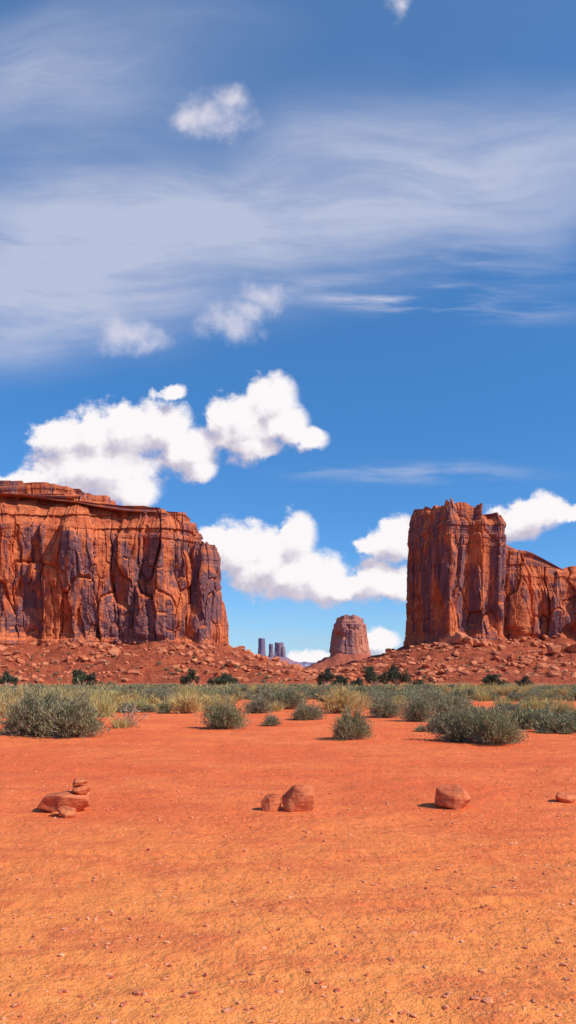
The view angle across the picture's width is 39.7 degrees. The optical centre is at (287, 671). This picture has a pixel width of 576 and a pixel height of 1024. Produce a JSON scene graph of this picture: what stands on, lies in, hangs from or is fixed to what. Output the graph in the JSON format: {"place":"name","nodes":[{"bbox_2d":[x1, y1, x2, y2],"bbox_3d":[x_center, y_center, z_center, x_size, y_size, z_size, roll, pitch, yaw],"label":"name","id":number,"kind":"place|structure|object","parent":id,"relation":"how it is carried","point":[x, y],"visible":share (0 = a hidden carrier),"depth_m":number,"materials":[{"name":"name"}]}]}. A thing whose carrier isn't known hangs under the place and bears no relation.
{"place":"outdoors","nodes":[
{"label":"outdoors","id":0,"kind":"place"},
{"bbox_2d":[0,637,575,1023],"bbox_3d":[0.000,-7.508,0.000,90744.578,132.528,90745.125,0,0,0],"label":"ground","id":1,"kind":"structure","parent":0,"point":[342,910],"depth_m":6.58,"materials":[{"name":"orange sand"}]},
{"bbox_2d":[0,669,18,685],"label":"juniper tree","id":2,"kind":"object","parent":1,"relation":"on","point":[7,679],"visible":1,"depth_m":118.23,"materials":[{"name":"green plant"}]},
{"bbox_2d":[0,694,22,718],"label":"dry grass tuft","id":3,"kind":"object","parent":1,"relation":"on","point":[3,707],"visible":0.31,"depth_m":26.99,"materials":[{"name":"beige plant"}]},
{"bbox_2d":[0,676,73,735],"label":"sagebrush","id":4,"kind":"object","parent":1,"relation":"on","point":[18,719],"visible":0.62,"depth_m":19.89,"materials":[{"name":"green plant"}]},
{"bbox_2d":[37,778,90,817],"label":"stacked rocks","id":5,"kind":"object","parent":1,"relation":"on","point":[67,804],"visible":0.98,"depth_m":8.98,"materials":[{"name":"stone"}]},
{"bbox_2d":[26,673,111,738],"bbox_3d":[-5.222,0.836,19.662,2.078,1.607,1.998,0,0,10],"label":"sagebrush","id":6,"kind":"object","parent":1,"relation":"on","point":[75,717],"visible":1,"depth_m":19.22,"materials":[{"name":"green plant"}]},
{"bbox_2d":[71,669,97,685],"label":"juniper tree","id":7,"kind":"object","parent":1,"relation":"on","point":[89,678],"visible":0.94,"depth_m":111.32,"materials":[{"name":"green plant"}]},
{"bbox_2d":[90,696,124,717],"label":"dry grass tuft","id":8,"kind":"object","parent":1,"relation":"on","point":[103,706],"visible":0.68,"depth_m":27.77,"materials":[{"name":"beige plant"}]},
{"bbox_2d":[0,480,228,644],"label":"sandstone mesa","id":9,"kind":"structure","parent":1,"relation":"on","point":[76,565],"depth_m":446.80,"materials":[{"name":"orange stone"}]},
{"bbox_2d":[108,717,138,728],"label":"dry grass tuft","id":10,"kind":"object","parent":1,"relation":"on","point":[122,724],"visible":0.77,"depth_m":22.38,"materials":[{"name":"beige plant"}]},
{"bbox_2d":[107,702,148,727],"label":"dead bush","id":11,"kind":"object","parent":1,"relation":"on","point":[131,716],"visible":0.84,"depth_m":22.64,"materials":[{"name":"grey plant"}]},
{"bbox_2d":[132,683,179,702],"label":"sagebrush","id":12,"kind":"object","parent":1,"relation":"on","point":[157,693],"visible":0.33,"depth_m":37.38,"materials":[{"name":"green plant"}]},
{"bbox_2d":[168,686,205,713],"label":"rabbitbrush","id":13,"kind":"object","parent":1,"relation":"on","point":[188,705],"visible":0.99,"depth_m":30.28,"materials":[{"name":"yellow plant"}]},
{"bbox_2d":[179,668,199,684],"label":"juniper tree","id":14,"kind":"object","parent":1,"relation":"on","point":[186,680],"visible":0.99,"depth_m":124.75,"materials":[{"name":"green plant"}]},
{"bbox_2d":[207,672,235,686],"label":"juniper tree","id":15,"kind":"object","parent":1,"relation":"on","point":[224,678],"visible":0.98,"depth_m":109.54,"materials":[{"name":"green plant"}]},
{"bbox_2d":[191,695,252,729],"bbox_3d":[-1.764,1.088,22.446,1.862,1.101,1.552,0,0,37],"label":"sagebrush","id":16,"kind":"object","parent":1,"relation":"on","point":[228,717],"visible":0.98,"depth_m":22.23,"materials":[{"name":"green plant"}]},
{"bbox_2d":[219,693,239,704],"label":"dry grass tuft","id":17,"kind":"object","parent":1,"relation":"on","point":[232,699],"visible":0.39,"depth_m":38.96,"materials":[{"name":"beige plant"}]},
{"bbox_2d":[239,692,275,713],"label":"sagebrush","id":18,"kind":"object","parent":1,"relation":"on","point":[259,706],"visible":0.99,"depth_m":30.30,"materials":[{"name":"green plant"}]},
{"bbox_2d":[261,793,280,811],"bbox_3d":[-0.164,1.516,9.103,0.172,0.253,0.263,0,0,43],"label":"boulder","id":19,"kind":"object","parent":1,"relation":"on","point":[270,802],"visible":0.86,"depth_m":9.04,"materials":[{"name":"stone"}]},
{"bbox_2d":[258,638,285,657],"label":"rock spires","id":20,"kind":"object","parent":1,"relation":"on","point":[279,650],"visible":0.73,"depth_m":3996.77,"materials":[{"name":"purple stone"}]},
{"bbox_2d":[269,699,287,711],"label":"dry grass tuft","id":21,"kind":"object","parent":1,"relation":"on","point":[276,706],"visible":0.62,"depth_m":32.44,"materials":[{"name":"beige plant"}]},
{"bbox_2d":[0,652,575,733],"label":"desert scrub","id":22,"kind":"object","parent":1,"relation":"on","point":[547,721],"visible":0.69,"depth_m":45.05,"materials":[{"name":"green plant"}]},
{"bbox_2d":[0,632,575,683],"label":"talus boulders","id":23,"kind":"object","parent":1,"relation":"on","point":[468,642],"visible":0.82,"depth_m":428.22,"materials":[{"name":"stone"}]},
{"bbox_2d":[264,681,311,708],"bbox_3d":[-0.011,0.991,34.171,2.350,1.286,2.444,0,0,19],"label":"sagebrush","id":24,"kind":"object","parent":1,"relation":"on","point":[289,699],"visible":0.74,"depth_m":33.92,"materials":[{"name":"green plant"}]},
{"bbox_2d":[282,785,314,811],"bbox_3d":[0.117,1.468,9.094,0.375,0.364,0.326,0,0,-5],"label":"boulder","id":25,"kind":"object","parent":1,"relation":"on","point":[297,798],"visible":0.87,"depth_m":8.97,"materials":[{"name":"stone"}]},
{"bbox_2d":[288,696,328,720],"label":"sagebrush","id":26,"kind":"object","parent":1,"relation":"on","point":[304,711],"visible":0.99,"depth_m":26.19,"materials":[{"name":"green plant"}]},
{"bbox_2d":[317,667,335,687],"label":"juniper tree","id":27,"kind":"object","parent":1,"relation":"on","point":[326,677],"visible":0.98,"depth_m":99.82,"materials":[{"name":"green plant"}]},
{"bbox_2d":[331,674,348,685],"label":"juniper tree","id":28,"kind":"object","parent":1,"relation":"on","point":[340,679],"visible":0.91,"depth_m":117.60,"materials":[{"name":"green plant"}]},
{"bbox_2d":[315,682,368,713],"bbox_3d":[2.074,0.930,30.488,2.128,1.400,2.076,0,0,10],"label":"rabbitbrush","id":29,"kind":"object","parent":1,"relation":"on","point":[335,704],"visible":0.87,"depth_m":30.19,"materials":[{"name":"yellow plant"}]},
{"bbox_2d":[329,614,370,655],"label":"sandstone butte","id":30,"kind":"object","parent":1,"relation":"on","point":[349,635],"visible":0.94,"depth_m":1495.15,"materials":[{"name":"stone"}]},
{"bbox_2d":[328,700,375,740],"bbox_3d":[1.508,1.127,18.718,1.118,1.005,1.359,0,0,8],"label":"sagebrush","id":31,"kind":"object","parent":1,"relation":"on","point":[349,727],"visible":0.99,"depth_m":18.60,"materials":[{"name":"green plant"}]},
{"bbox_2d":[350,677,363,686],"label":"juniper tree","id":32,"kind":"object","parent":1,"relation":"on","point":[357,681],"visible":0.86,"depth_m":124.28,"materials":[{"name":"green plant"}]},
{"bbox_2d":[360,665,388,685],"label":"juniper tree","id":33,"kind":"object","parent":1,"relation":"on","point":[370,676],"visible":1,"depth_m":99.57,"materials":[{"name":"green plant"}]},
{"bbox_2d":[366,687,405,717],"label":"sagebrush","id":34,"kind":"object","parent":1,"relation":"on","point":[384,708],"visible":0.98,"depth_m":27.65,"materials":[{"name":"green plant"}]},
{"bbox_2d":[384,663,411,685],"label":"juniper tree","id":35,"kind":"object","parent":1,"relation":"on","point":[395,677],"visible":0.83,"depth_m":107.11,"materials":[{"name":"green plant"}]},
{"bbox_2d":[392,697,410,708],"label":"dry grass tuft","id":36,"kind":"object","parent":1,"relation":"on","point":[398,702],"visible":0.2,"depth_m":33.51,"materials":[{"name":"plant"}]},
{"bbox_2d":[412,679,423,685],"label":"juniper tree","id":37,"kind":"object","parent":1,"relation":"on","point":[418,682],"visible":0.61,"depth_m":119.74,"materials":[{"name":"green plant"}]},
{"bbox_2d":[398,683,438,721],"bbox_3d":[4.184,0.983,25.438,1.405,1.286,1.351,0,0,23],"label":"sagebrush","id":38,"kind":"object","parent":1,"relation":"on","point":[417,711],"visible":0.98,"depth_m":25.16,"materials":[{"name":"green plant"}]},
{"bbox_2d":[434,784,470,808],"bbox_3d":[1.923,1.465,9.285,0.418,0.308,0.356,3,0,-9],"label":"boulder","id":39,"kind":"object","parent":1,"relation":"on","point":[453,796],"visible":0.94,"depth_m":9.18,"materials":[{"name":"stone"}]},
{"bbox_2d":[433,690,473,715],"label":"sagebrush","id":40,"kind":"object","parent":1,"relation":"on","point":[458,706],"visible":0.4,"depth_m":27.69,"materials":[{"name":"green plant"}]},
{"bbox_2d":[421,692,486,741],"bbox_3d":[3.986,1.059,18.424,1.794,1.162,1.495,0,0,36],"label":"sagebrush","id":41,"kind":"object","parent":1,"relation":"on","point":[448,724],"visible":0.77,"depth_m":18.26,"materials":[{"name":"green plant"}]},
{"bbox_2d":[403,498,575,646],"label":"sandstone butte","id":42,"kind":"object","parent":1,"relation":"on","point":[471,573],"visible":0.86,"depth_m":504.37,"materials":[{"name":"orange stone"}]},
{"bbox_2d":[449,697,529,744],"bbox_3d":[4.545,1.095,17.698,1.834,1.063,1.509,0,0,3],"label":"sagebrush","id":43,"kind":"object","parent":1,"relation":"on","point":[493,730],"visible":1,"depth_m":17.54,"materials":[{"name":"green plant"}]},
{"bbox_2d":[481,673,507,686],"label":"juniper tree","id":44,"kind":"object","parent":1,"relation":"on","point":[489,679],"visible":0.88,"depth_m":99.14,"materials":[{"name":"green plant"}]},
{"bbox_2d":[491,695,517,707],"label":"dry grass tuft","id":45,"kind":"object","parent":1,"relation":"on","point":[500,699],"visible":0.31,"depth_m":36.07,"materials":[{"name":"beige plant"}]},
{"bbox_2d":[514,676,534,686],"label":"juniper tree","id":46,"kind":"object","parent":1,"relation":"on","point":[523,680],"visible":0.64,"depth_m":103.76,"materials":[{"name":"green plant"}]},
{"bbox_2d":[518,693,555,714],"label":"rabbitbrush","id":47,"kind":"object","parent":1,"relation":"on","point":[536,704],"visible":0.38,"depth_m":27.75,"materials":[{"name":"yellow plant"}]},
{"bbox_2d":[542,695,559,705],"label":"dry grass tuft","id":48,"kind":"object","parent":1,"relation":"on","point":[551,699],"visible":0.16,"depth_m":34.13,"materials":[{"name":"beige plant"}]},
{"bbox_2d":[548,688,575,717],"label":"rabbitbrush","id":49,"kind":"object","parent":1,"relation":"on","point":[562,705],"visible":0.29,"depth_m":23.72,"materials":[{"name":"yellow plant"}]},
{"bbox_2d":[555,792,575,802],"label":"boulder","id":50,"kind":"object","parent":1,"relation":"on","point":[563,797],"visible":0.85,"depth_m":9.67,"materials":[{"name":"stone"}]},
{"bbox_2d":[0,0,575,662],"label":"sky","id":51,"kind":"structure","parent":0,"point":[295,280],"materials":[{"name":"blue"}]},
{"bbox_2d":[298,662,314,666],"bbox_3d":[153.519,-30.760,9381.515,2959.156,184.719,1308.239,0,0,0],"label":"distant mesa","id":52,"kind":"structure","parent":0,"point":[305,664],"depth_m":8881.06,"materials":[{"name":"purple stone"}]}
]}

